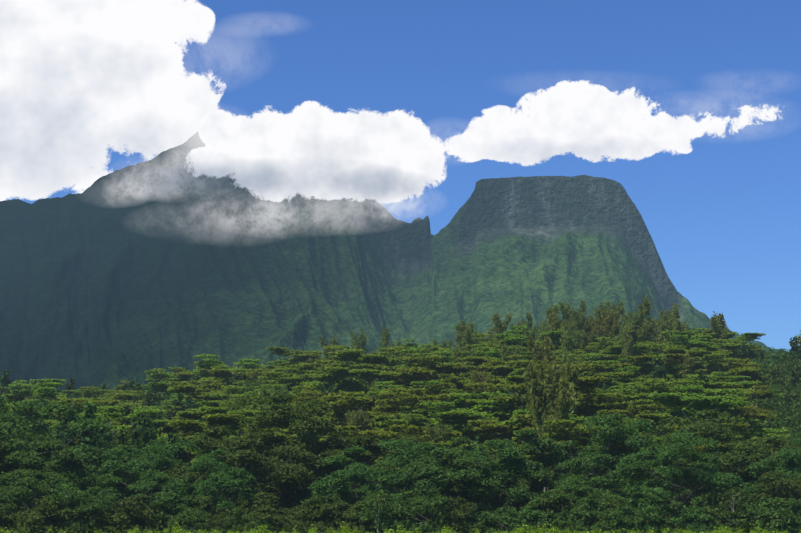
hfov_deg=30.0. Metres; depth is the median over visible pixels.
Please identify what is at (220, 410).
tree
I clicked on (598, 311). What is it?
tree
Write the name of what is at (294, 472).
tree
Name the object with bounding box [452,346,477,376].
tree
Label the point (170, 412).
tree
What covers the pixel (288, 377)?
tree
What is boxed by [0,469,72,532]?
tree
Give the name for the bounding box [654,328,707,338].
tree
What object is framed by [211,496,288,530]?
bush
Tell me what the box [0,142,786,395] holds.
mountain
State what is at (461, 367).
tree
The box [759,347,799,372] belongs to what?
tree
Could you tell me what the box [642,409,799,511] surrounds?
tree
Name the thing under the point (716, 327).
tree
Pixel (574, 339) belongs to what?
tree
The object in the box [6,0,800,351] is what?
sky
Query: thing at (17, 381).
tree
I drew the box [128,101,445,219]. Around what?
cloud
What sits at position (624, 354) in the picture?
tree
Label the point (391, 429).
tree
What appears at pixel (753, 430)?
tree
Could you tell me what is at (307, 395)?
tree
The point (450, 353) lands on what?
tree
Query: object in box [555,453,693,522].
tree
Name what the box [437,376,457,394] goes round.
tree
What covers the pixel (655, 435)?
tree
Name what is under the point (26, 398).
tree
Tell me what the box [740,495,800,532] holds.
bush
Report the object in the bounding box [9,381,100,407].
tree
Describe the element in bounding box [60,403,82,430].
tree
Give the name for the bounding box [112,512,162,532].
bush
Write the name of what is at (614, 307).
tree
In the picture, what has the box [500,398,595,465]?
tree
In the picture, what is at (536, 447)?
tree
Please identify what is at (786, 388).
tree
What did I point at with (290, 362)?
tree
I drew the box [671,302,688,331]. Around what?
tree
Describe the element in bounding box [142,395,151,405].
tree
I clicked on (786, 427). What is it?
tree
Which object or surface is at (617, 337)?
tree
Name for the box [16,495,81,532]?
bush
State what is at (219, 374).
tree
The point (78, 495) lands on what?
bush
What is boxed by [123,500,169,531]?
bush
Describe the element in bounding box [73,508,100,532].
bush
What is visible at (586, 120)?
cloud
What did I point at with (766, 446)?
tree
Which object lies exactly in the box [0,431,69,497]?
tree
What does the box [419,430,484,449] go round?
tree
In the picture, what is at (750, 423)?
tree
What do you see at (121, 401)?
tree
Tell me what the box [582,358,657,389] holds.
tree
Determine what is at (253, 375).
tree
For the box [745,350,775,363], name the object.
tree
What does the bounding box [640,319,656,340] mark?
tree
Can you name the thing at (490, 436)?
tree
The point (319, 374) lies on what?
tree
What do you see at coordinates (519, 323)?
tree
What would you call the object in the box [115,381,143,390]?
tree
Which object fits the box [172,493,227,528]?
bush
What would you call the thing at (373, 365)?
tree
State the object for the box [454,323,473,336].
tree
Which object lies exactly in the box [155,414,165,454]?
tree
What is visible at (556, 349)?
tree
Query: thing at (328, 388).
tree
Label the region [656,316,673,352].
tree
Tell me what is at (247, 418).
tree
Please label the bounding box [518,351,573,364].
tree
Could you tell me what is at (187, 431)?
tree
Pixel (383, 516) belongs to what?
bush
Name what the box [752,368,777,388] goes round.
tree
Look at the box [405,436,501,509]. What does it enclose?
tree
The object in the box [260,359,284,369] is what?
tree
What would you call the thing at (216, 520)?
bush
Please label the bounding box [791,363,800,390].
tree
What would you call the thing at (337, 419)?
tree
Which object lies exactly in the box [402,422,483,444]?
tree
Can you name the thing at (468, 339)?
tree
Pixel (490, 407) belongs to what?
tree
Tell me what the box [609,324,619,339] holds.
tree
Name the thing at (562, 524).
bush
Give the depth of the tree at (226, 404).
381.27 m
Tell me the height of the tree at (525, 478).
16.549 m
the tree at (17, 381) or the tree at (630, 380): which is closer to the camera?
the tree at (630, 380)
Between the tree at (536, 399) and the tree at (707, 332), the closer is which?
the tree at (536, 399)
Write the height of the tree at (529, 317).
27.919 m
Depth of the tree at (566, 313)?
641.42 m
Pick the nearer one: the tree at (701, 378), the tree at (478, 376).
the tree at (478, 376)
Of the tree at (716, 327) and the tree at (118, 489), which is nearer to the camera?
the tree at (118, 489)
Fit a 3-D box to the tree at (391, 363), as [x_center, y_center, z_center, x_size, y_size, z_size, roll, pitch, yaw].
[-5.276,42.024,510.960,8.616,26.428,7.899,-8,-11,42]
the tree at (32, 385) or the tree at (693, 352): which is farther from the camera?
the tree at (32, 385)
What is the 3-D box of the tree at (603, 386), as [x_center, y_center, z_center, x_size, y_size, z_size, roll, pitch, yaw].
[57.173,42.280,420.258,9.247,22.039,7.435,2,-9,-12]
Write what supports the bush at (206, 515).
on the ground
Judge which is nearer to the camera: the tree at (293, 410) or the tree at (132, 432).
the tree at (132, 432)
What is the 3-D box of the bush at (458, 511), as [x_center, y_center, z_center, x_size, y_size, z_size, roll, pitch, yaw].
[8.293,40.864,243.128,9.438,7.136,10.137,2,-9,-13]
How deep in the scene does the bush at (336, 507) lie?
243.79 m
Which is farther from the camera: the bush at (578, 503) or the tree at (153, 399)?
the tree at (153, 399)
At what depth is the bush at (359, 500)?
251.16 m
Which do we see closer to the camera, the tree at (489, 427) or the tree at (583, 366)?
the tree at (489, 427)
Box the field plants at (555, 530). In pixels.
[15,525,800,532]
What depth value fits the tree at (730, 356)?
577.29 m
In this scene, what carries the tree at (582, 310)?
on the forest hill
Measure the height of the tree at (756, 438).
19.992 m
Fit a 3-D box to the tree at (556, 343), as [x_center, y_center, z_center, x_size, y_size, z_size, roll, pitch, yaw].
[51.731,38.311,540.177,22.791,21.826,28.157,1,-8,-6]
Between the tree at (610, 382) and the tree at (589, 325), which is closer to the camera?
the tree at (610, 382)
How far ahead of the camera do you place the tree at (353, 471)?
251.85 m
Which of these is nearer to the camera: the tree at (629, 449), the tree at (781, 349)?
the tree at (629, 449)
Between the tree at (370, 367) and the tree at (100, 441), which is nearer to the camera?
the tree at (100, 441)
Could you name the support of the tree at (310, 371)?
on the forest hill
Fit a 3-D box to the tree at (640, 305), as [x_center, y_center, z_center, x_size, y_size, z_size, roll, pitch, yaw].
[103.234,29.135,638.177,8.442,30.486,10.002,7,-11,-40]
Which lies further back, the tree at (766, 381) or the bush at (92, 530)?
the tree at (766, 381)
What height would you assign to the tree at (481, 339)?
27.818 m
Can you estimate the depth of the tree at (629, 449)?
293.12 m
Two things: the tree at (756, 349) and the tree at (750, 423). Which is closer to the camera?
the tree at (750, 423)
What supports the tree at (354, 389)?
on the forest hill
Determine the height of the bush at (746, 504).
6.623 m
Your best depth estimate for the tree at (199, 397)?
451.40 m
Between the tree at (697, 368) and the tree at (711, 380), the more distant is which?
the tree at (697, 368)
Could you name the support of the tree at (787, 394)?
on the forest hill
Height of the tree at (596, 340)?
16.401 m
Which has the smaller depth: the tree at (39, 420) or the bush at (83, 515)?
the bush at (83, 515)
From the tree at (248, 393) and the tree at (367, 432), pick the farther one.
the tree at (248, 393)
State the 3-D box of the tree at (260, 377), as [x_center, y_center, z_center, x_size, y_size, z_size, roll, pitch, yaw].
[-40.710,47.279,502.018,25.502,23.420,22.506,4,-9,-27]
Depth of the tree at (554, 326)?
558.48 m
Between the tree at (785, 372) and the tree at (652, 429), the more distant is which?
the tree at (785, 372)
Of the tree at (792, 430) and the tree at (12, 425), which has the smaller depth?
the tree at (12, 425)
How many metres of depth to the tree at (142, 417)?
342.04 m
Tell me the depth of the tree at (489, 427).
336.30 m
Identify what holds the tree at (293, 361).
on the forest hill
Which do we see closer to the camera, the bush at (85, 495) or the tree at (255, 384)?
the bush at (85, 495)
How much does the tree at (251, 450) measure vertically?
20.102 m
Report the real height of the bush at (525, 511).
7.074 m
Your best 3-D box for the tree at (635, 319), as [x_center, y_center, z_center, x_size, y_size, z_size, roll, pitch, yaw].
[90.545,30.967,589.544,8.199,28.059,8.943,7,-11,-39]
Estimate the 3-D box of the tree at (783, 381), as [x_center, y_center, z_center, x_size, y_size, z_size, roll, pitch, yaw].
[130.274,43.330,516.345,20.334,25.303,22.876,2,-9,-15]
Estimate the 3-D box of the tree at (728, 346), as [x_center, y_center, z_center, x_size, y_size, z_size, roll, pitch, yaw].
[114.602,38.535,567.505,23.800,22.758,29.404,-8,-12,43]
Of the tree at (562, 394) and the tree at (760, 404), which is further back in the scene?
the tree at (760, 404)
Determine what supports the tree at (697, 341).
on the forest hill
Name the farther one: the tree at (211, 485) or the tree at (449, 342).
the tree at (449, 342)
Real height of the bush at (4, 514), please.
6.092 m
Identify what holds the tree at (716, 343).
on the forest hill
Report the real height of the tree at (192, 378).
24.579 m
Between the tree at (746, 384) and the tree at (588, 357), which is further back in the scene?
the tree at (588, 357)
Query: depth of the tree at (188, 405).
478.38 m
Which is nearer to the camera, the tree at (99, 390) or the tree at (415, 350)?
the tree at (415, 350)
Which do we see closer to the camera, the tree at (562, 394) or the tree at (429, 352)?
the tree at (562, 394)
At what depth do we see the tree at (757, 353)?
607.68 m
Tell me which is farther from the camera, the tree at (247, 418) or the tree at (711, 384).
the tree at (711, 384)
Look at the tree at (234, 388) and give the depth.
463.75 m
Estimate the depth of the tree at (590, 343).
556.70 m
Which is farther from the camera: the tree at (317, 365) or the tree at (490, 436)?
the tree at (317, 365)
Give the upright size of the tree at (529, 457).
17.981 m
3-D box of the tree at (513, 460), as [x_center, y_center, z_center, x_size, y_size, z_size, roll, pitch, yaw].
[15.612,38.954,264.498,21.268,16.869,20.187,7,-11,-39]
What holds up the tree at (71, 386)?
on the forest hill
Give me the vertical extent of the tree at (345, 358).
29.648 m
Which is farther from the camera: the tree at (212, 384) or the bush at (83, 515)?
the tree at (212, 384)
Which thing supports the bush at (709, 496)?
on the ground
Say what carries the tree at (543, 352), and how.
on the forest hill
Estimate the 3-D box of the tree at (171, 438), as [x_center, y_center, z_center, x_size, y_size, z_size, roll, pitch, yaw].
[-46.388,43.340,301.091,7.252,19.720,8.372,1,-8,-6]
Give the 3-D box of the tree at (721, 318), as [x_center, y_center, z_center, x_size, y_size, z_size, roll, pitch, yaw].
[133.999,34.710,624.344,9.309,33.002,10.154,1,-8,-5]
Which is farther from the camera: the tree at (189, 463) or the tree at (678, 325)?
the tree at (678, 325)
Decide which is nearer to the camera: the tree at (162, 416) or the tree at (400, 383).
the tree at (162, 416)
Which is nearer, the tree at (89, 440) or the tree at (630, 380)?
the tree at (89, 440)
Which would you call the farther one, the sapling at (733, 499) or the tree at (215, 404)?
the tree at (215, 404)
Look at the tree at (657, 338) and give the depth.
578.68 m
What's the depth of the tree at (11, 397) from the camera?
495.45 m
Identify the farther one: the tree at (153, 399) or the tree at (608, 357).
the tree at (608, 357)
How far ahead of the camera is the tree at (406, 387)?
464.53 m
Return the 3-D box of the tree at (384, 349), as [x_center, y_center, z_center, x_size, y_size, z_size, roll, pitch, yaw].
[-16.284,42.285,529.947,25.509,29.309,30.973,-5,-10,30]
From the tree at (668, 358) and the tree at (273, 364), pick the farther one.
the tree at (273, 364)
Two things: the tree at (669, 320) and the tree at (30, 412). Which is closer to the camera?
the tree at (30, 412)
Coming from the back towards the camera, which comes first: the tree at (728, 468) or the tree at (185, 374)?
the tree at (185, 374)
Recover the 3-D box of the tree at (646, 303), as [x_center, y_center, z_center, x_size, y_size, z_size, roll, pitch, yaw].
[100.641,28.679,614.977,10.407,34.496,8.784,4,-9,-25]
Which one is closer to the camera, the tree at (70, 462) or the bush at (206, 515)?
the bush at (206, 515)
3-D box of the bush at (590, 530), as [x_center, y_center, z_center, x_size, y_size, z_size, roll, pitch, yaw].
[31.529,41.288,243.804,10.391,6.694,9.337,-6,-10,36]
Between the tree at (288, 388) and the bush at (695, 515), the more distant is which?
the tree at (288, 388)
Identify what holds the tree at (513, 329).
on the forest hill
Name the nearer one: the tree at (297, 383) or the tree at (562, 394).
the tree at (562, 394)
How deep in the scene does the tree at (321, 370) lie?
529.87 m
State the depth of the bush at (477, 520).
242.19 m
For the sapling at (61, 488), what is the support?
on the ground
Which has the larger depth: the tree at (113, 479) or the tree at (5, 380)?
the tree at (5, 380)
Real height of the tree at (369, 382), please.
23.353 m
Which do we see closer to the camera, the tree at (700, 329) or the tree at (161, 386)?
the tree at (161, 386)
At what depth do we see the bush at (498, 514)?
249.34 m
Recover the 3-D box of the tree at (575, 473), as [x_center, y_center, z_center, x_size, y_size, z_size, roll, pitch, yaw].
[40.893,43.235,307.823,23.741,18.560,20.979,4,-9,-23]
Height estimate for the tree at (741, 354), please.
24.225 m
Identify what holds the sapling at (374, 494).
on the ground
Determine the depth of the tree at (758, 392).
440.14 m
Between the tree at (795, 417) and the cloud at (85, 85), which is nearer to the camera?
the tree at (795, 417)
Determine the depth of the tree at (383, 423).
341.26 m
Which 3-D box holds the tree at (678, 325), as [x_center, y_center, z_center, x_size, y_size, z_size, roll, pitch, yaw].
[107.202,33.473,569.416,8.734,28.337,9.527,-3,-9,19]
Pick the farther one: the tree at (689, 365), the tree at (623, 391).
the tree at (689, 365)
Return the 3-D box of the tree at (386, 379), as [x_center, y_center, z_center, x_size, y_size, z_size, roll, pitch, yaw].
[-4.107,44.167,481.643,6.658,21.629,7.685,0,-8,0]
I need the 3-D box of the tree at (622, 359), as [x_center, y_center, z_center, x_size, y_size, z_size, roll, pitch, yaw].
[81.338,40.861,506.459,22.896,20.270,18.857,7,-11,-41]
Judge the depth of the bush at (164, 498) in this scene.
247.57 m
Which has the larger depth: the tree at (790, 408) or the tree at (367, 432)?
the tree at (790, 408)
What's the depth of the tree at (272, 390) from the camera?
373.63 m
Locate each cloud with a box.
[0,0,234,200]
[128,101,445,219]
[444,80,781,165]
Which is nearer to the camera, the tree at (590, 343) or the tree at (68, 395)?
the tree at (590, 343)
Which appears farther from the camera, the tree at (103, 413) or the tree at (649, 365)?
the tree at (649, 365)
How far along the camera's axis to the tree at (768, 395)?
443.22 m
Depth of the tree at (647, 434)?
332.19 m
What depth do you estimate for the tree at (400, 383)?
475.40 m
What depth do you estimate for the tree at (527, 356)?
493.51 m
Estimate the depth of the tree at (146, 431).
303.95 m
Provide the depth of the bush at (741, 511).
243.28 m
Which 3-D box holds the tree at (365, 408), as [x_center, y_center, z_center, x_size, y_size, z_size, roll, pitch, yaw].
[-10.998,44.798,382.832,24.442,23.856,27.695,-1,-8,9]
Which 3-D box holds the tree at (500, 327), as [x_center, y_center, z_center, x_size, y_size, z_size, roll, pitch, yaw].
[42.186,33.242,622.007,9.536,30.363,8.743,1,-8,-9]
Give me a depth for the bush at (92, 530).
242.72 m
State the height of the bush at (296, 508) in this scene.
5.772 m
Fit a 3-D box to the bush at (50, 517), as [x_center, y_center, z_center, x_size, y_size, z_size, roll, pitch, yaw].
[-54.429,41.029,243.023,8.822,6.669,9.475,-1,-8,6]
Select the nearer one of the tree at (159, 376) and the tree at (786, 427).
the tree at (786, 427)
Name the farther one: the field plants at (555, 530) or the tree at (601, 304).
the tree at (601, 304)
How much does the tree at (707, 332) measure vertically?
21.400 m
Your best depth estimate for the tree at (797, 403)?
437.55 m
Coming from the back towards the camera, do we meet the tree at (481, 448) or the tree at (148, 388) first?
the tree at (148, 388)
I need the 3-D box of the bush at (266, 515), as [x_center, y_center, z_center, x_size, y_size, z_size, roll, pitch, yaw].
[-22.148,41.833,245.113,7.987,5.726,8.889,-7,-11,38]
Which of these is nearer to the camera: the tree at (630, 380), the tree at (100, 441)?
the tree at (100, 441)
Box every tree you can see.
[0,369,11,390]
[0,386,7,397]
[0,394,149,506]
[0,400,61,420]
[0,428,21,484]
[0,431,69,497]
[0,440,90,510]
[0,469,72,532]
[3,393,30,402]
[8,378,66,393]
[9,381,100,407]
[11,380,26,384]
[19,396,65,399]
[21,398,112,426]
[27,420,63,433]
[33,398,45,415]
[34,418,50,459]
[44,425,69,470]
[55,395,105,404]
[58,415,79,448]
[59,390,90,397]
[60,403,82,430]
[62,378,75,393]
[68,391,81,398]
[68,406,176,445]
[69,403,103,472]
[73,388,106,399]
[73,392,138,422]
[77,386,123,400]
[85,473,197,532]
[90,438,201,504]
[91,394,103,399]
[94,444,194,510]
[98,438,106,450]
[100,383,110,395]
[100,429,132,463]
[109,410,205,437]
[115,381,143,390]
[115,400,128,424]
[115,403,184,423]
[116,406,167,420]
[119,400,174,414]
[119,405,132,424]
[120,390,170,403]
[127,414,148,430]
[128,380,135,390]
[128,424,145,498]
[131,416,160,499]
[132,382,145,398]
[136,401,179,419]
[137,418,159,439]
[140,384,164,400]
[141,430,229,462]
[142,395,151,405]
[144,368,200,398]
[145,370,180,377]
[145,391,160,403]
[146,369,196,381]
[146,386,161,399]
[147,382,200,398]
[150,395,160,406]
[154,418,209,441]
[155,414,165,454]
[158,432,187,486]
[159,425,179,440]
[161,413,297,440]
[161,436,314,531]
[162,449,256,522]
[164,393,199,410]
[167,379,245,408]
[167,431,208,496]
[168,360,224,381]
[170,392,183,413]
[176,380,225,395]
[180,399,194,410]
[183,391,362,527]
[187,436,215,459]
[188,376,199,384]
[190,374,202,384]
[190,395,219,411]
[190,440,274,495]
[191,438,311,468]
[192,353,260,380]
[196,393,245,435]
[197,401,295,434]
[198,386,248,398]
[200,400,291,426]
[204,366,257,386]
[207,462,276,522]
[219,402,287,433]
[220,380,278,394]
[221,379,279,384]
[224,391,294,408]
[227,372,241,385]
[234,463,323,493]
[237,375,266,395]
[241,416,328,443]
[242,360,289,366]
[242,404,310,434]
[246,368,299,379]
[250,368,269,390]
[254,373,315,391]
[254,381,320,394]
[257,383,318,396]
[258,384,290,435]
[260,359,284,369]
[263,364,347,384]
[264,362,291,371]
[266,347,325,363]
[266,363,324,372]
[268,374,290,386]
[275,358,309,367]
[276,370,319,386]
[279,433,435,504]
[285,428,379,449]
[286,382,296,392]
[287,385,377,416]
[288,359,318,364]
[291,438,460,513]
[294,363,325,375]
[302,461,409,520]
[303,374,379,392]
[303,381,368,394]
[304,374,367,395]
[313,366,331,372]
[314,346,401,377]
[317,389,407,416]
[318,334,337,359]
[318,381,337,394]
[320,400,402,426]
[320,424,426,482]
[322,429,425,466]
[324,344,399,368]
[324,363,401,391]
[327,391,423,457]
[329,397,403,413]
[333,398,400,414]
[333,426,383,437]
[344,409,380,480]
[347,464,392,506]
[350,361,395,375]
[351,329,367,353]
[362,362,375,383]
[366,367,379,385]
[368,379,416,387]
[369,381,384,397]
[370,380,441,400]
[371,325,390,352]
[373,413,425,434]
[379,351,397,380]
[379,356,464,395]
[381,377,393,384]
[381,387,441,415]
[381,413,402,453]
[387,345,449,354]
[390,338,402,346]
[391,384,430,392]
[392,350,424,363]
[396,363,414,385]
[398,391,468,402]
[398,402,436,422]
[399,348,411,362]
[399,448,502,532]
[400,339,444,350]
[400,347,477,373]
[401,411,485,439]
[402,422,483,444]
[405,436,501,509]
[418,344,441,350]
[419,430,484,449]
[420,425,487,441]
[422,348,454,363]
[424,422,452,447]
[425,391,514,429]
[426,356,502,377]
[426,372,472,438]
[427,378,508,393]
[428,406,499,427]
[430,351,486,364]
[430,442,456,460]
[432,339,446,347]
[435,440,521,495]
[436,349,478,362]
[436,382,515,408]
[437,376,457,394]
[437,436,478,465]
[441,375,524,395]
[443,443,547,507]
[444,439,535,526]
[445,339,453,346]
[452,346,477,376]
[453,317,474,349]
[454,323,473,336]
[460,325,480,351]
[460,413,526,440]
[460,443,553,471]
[461,333,521,347]
[466,367,524,388]
[467,357,532,378]
[470,369,500,393]
[470,417,532,442]
[471,340,525,358]
[473,328,484,340]
[480,428,571,506]
[486,346,527,360]
[487,328,494,337]
[489,376,607,473]
[491,311,512,333]
[491,436,577,490]
[492,401,583,424]
[494,325,570,346]
[500,343,521,365]
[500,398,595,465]
[503,390,526,407]
[504,403,524,412]
[506,353,578,364]
[509,322,526,335]
[510,381,530,396]
[511,409,627,436]
[514,430,593,455]
[515,360,627,384]
[517,310,532,330]
[517,320,532,329]
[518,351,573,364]
[521,357,562,490]
[523,341,573,352]
[524,331,558,383]
[527,326,537,338]
[527,345,570,351]
[533,355,580,478]
[540,478,600,531]
[543,418,653,474]
[544,306,561,333]
[545,433,643,477]
[546,412,680,512]
[547,312,559,349]
[550,351,622,366]
[551,433,627,503]
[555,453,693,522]
[557,300,575,321]
[558,318,578,348]
[558,369,622,389]
[559,318,572,332]
[559,327,581,349]
[559,329,582,364]
[561,349,623,360]
[568,413,670,469]
[570,309,583,331]
[576,330,595,357]
[577,346,599,353]
[579,298,586,315]
[579,313,600,352]
[581,405,666,422]
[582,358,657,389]
[582,366,640,380]
[583,360,602,372]
[584,392,653,417]
[588,342,614,353]
[592,397,661,413]
[593,308,605,336]
[593,336,600,348]
[593,388,644,410]
[594,336,653,354]
[594,385,657,403]
[595,315,602,336]
[597,381,609,393]
[598,301,611,309]
[598,308,620,348]
[598,368,614,380]
[602,303,624,333]
[603,346,648,362]
[608,431,733,532]
[608,435,701,474]
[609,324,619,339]
[609,353,689,377]
[611,300,625,335]
[612,354,685,374]
[613,334,619,344]
[616,357,668,365]
[616,378,679,393]
[616,421,671,435]
[618,379,704,408]
[619,322,649,364]
[620,408,698,485]
[620,445,762,513]
[622,310,641,340]
[628,308,644,341]
[635,343,666,357]
[635,402,724,432]
[636,420,690,480]
[637,302,652,326]
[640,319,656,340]
[640,374,734,397]
[641,295,656,351]
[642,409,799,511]
[648,385,751,432]
[649,356,669,386]
[649,430,705,504]
[652,323,661,340]
[653,334,670,344]
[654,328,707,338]
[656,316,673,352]
[657,381,736,396]
[659,309,677,333]
[661,330,713,350]
[662,313,675,336]
[662,344,727,370]
[663,417,755,431]
[668,421,798,454]
[670,337,741,350]
[670,374,686,380]
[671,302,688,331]
[672,318,691,339]
[675,353,695,378]
[675,384,752,413]
[676,447,739,478]
[682,360,719,373]
[682,374,735,383]
[683,371,762,389]
[690,353,761,379]
[691,335,745,357]
[693,374,707,388]
[695,405,776,430]
[695,434,766,449]
[697,346,719,351]
[698,329,726,336]
[698,362,762,381]
[698,366,764,381]
[699,351,725,361]
[699,419,788,435]
[706,383,771,398]
[707,349,733,362]
[709,314,727,344]
[710,311,730,339]
[710,331,765,343]
[713,358,761,381]
[714,344,746,362]
[717,339,736,343]
[719,375,750,382]
[727,405,760,431]
[728,437,800,506]
[732,344,762,352]
[733,343,751,366]
[735,338,762,355]
[738,428,790,441]
[740,394,792,428]
[742,388,784,405]
[744,347,765,362]
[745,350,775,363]
[746,437,800,505]
[747,470,800,518]
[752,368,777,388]
[754,356,800,392]
[756,417,788,439]
[757,379,781,399]
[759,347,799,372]
[760,383,795,399]
[760,399,794,424]
[762,348,789,362]
[763,386,800,413]
[764,363,788,379]
[764,406,800,431]
[765,385,800,410]
[779,424,800,443]
[783,398,800,420]
[784,425,800,445]
[787,337,800,364]
[788,393,800,412]
[790,413,800,430]
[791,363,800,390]
[791,397,800,406]
[793,345,800,366]
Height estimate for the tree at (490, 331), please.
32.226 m
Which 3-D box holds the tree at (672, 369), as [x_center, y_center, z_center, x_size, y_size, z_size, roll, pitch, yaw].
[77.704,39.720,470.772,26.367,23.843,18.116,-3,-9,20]
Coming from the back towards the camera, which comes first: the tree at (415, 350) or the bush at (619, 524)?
the tree at (415, 350)
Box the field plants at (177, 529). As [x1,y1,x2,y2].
[0,521,800,532]
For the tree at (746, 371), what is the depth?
496.11 m
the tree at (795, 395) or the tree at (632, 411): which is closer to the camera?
the tree at (632, 411)
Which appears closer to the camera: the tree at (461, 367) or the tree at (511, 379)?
the tree at (511, 379)
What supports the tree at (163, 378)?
on the forest hill
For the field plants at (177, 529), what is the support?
on the ground
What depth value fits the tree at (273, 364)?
653.13 m
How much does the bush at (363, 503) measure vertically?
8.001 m
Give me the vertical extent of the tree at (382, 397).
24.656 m
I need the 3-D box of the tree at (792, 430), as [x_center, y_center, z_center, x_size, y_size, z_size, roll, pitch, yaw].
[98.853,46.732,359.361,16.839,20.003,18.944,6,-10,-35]
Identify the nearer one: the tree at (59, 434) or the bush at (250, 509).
the bush at (250, 509)
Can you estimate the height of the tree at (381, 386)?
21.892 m
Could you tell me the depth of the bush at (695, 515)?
241.40 m
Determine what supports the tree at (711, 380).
on the forest hill
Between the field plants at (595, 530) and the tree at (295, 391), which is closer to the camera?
the field plants at (595, 530)
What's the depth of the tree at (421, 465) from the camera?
253.15 m
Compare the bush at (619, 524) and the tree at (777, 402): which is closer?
the bush at (619, 524)
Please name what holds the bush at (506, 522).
on the ground
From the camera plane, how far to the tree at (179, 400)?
465.11 m
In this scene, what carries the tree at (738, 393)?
on the forest hill
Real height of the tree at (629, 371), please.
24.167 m
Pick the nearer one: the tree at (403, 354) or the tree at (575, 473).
the tree at (575, 473)
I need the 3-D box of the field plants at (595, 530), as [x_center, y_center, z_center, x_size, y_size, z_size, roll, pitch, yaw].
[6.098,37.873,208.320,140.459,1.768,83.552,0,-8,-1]
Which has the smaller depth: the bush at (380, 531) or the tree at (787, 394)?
the bush at (380, 531)
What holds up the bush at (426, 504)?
on the ground
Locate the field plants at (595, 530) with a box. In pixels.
[5,527,799,532]
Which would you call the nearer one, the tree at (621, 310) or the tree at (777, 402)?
the tree at (777, 402)
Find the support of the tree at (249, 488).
on the ground
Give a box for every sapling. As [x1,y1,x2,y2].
[50,478,83,505]
[361,489,387,531]
[717,485,752,518]
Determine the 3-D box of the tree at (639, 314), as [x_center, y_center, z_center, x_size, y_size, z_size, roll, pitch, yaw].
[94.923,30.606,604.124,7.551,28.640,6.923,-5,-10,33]
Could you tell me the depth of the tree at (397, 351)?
565.44 m
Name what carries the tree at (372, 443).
on the ground
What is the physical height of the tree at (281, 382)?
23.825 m
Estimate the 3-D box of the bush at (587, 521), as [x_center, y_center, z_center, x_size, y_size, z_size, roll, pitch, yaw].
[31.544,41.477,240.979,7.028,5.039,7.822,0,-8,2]
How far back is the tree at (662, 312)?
629.78 m
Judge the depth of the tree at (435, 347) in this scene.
611.68 m
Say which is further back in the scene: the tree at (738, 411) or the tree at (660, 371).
the tree at (660, 371)
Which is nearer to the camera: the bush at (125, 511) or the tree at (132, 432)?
the bush at (125, 511)
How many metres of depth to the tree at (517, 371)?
452.04 m
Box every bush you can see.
[0,496,21,531]
[0,502,25,532]
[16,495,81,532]
[40,490,102,532]
[40,504,90,532]
[50,490,104,532]
[50,496,107,532]
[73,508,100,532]
[89,514,114,532]
[99,496,162,532]
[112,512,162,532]
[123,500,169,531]
[143,490,193,532]
[162,508,212,532]
[165,510,215,532]
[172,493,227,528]
[208,512,240,532]
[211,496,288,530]
[215,506,251,532]
[240,504,290,532]
[244,514,277,532]
[285,503,320,532]
[288,500,340,532]
[293,494,354,532]
[335,501,380,532]
[341,497,383,532]
[346,491,395,529]
[349,494,389,524]
[358,500,425,532]
[369,506,401,532]
[383,487,453,532]
[407,496,448,530]
[423,496,482,532]
[445,511,487,532]
[464,510,500,531]
[480,507,531,532]
[511,497,564,532]
[525,488,579,532]
[549,509,586,532]
[557,501,581,529]
[566,491,638,532]
[566,500,618,532]
[575,508,616,532]
[580,497,620,508]
[601,508,627,530]
[612,484,685,532]
[632,505,691,532]
[646,520,675,532]
[672,505,717,532]
[688,492,740,527]
[710,504,757,532]
[723,500,763,523]
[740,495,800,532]
[752,497,800,532]
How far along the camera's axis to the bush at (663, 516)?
240.37 m
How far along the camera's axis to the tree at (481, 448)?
305.80 m
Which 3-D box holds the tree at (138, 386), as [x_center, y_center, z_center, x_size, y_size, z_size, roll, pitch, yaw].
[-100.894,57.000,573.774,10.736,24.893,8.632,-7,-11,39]
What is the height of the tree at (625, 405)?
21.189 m
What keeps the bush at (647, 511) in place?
on the ground
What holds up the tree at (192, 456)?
on the ground
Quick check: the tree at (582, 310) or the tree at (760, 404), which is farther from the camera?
the tree at (582, 310)
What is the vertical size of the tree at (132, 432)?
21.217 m
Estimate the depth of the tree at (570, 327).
544.06 m
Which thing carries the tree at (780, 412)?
on the forest hill
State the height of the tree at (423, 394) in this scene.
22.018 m
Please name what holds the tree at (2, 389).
on the forest hill
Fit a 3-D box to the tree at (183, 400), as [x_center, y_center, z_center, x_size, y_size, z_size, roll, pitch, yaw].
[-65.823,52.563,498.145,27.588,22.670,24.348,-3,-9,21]
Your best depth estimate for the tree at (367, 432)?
295.24 m
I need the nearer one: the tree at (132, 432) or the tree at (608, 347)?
the tree at (132, 432)
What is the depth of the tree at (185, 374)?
606.03 m
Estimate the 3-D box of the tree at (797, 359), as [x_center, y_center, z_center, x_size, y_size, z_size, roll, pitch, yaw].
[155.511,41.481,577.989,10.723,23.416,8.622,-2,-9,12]
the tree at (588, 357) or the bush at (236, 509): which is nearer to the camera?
the bush at (236, 509)
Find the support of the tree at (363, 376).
on the forest hill
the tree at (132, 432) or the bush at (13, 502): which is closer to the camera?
the bush at (13, 502)
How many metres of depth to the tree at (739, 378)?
486.01 m
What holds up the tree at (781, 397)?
on the forest hill
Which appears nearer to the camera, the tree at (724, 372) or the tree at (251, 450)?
the tree at (251, 450)
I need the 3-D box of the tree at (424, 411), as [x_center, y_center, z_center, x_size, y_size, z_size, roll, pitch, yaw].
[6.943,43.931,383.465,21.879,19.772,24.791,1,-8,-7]
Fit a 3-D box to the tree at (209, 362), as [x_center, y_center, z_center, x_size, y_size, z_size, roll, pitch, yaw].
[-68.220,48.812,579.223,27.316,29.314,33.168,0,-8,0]
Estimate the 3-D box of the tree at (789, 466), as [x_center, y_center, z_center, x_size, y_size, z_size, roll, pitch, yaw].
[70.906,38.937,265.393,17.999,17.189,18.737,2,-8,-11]
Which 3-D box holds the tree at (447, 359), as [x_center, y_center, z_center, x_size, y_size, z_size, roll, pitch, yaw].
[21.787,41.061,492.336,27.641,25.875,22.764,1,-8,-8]
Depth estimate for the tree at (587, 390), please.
361.43 m
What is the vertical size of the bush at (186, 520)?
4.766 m

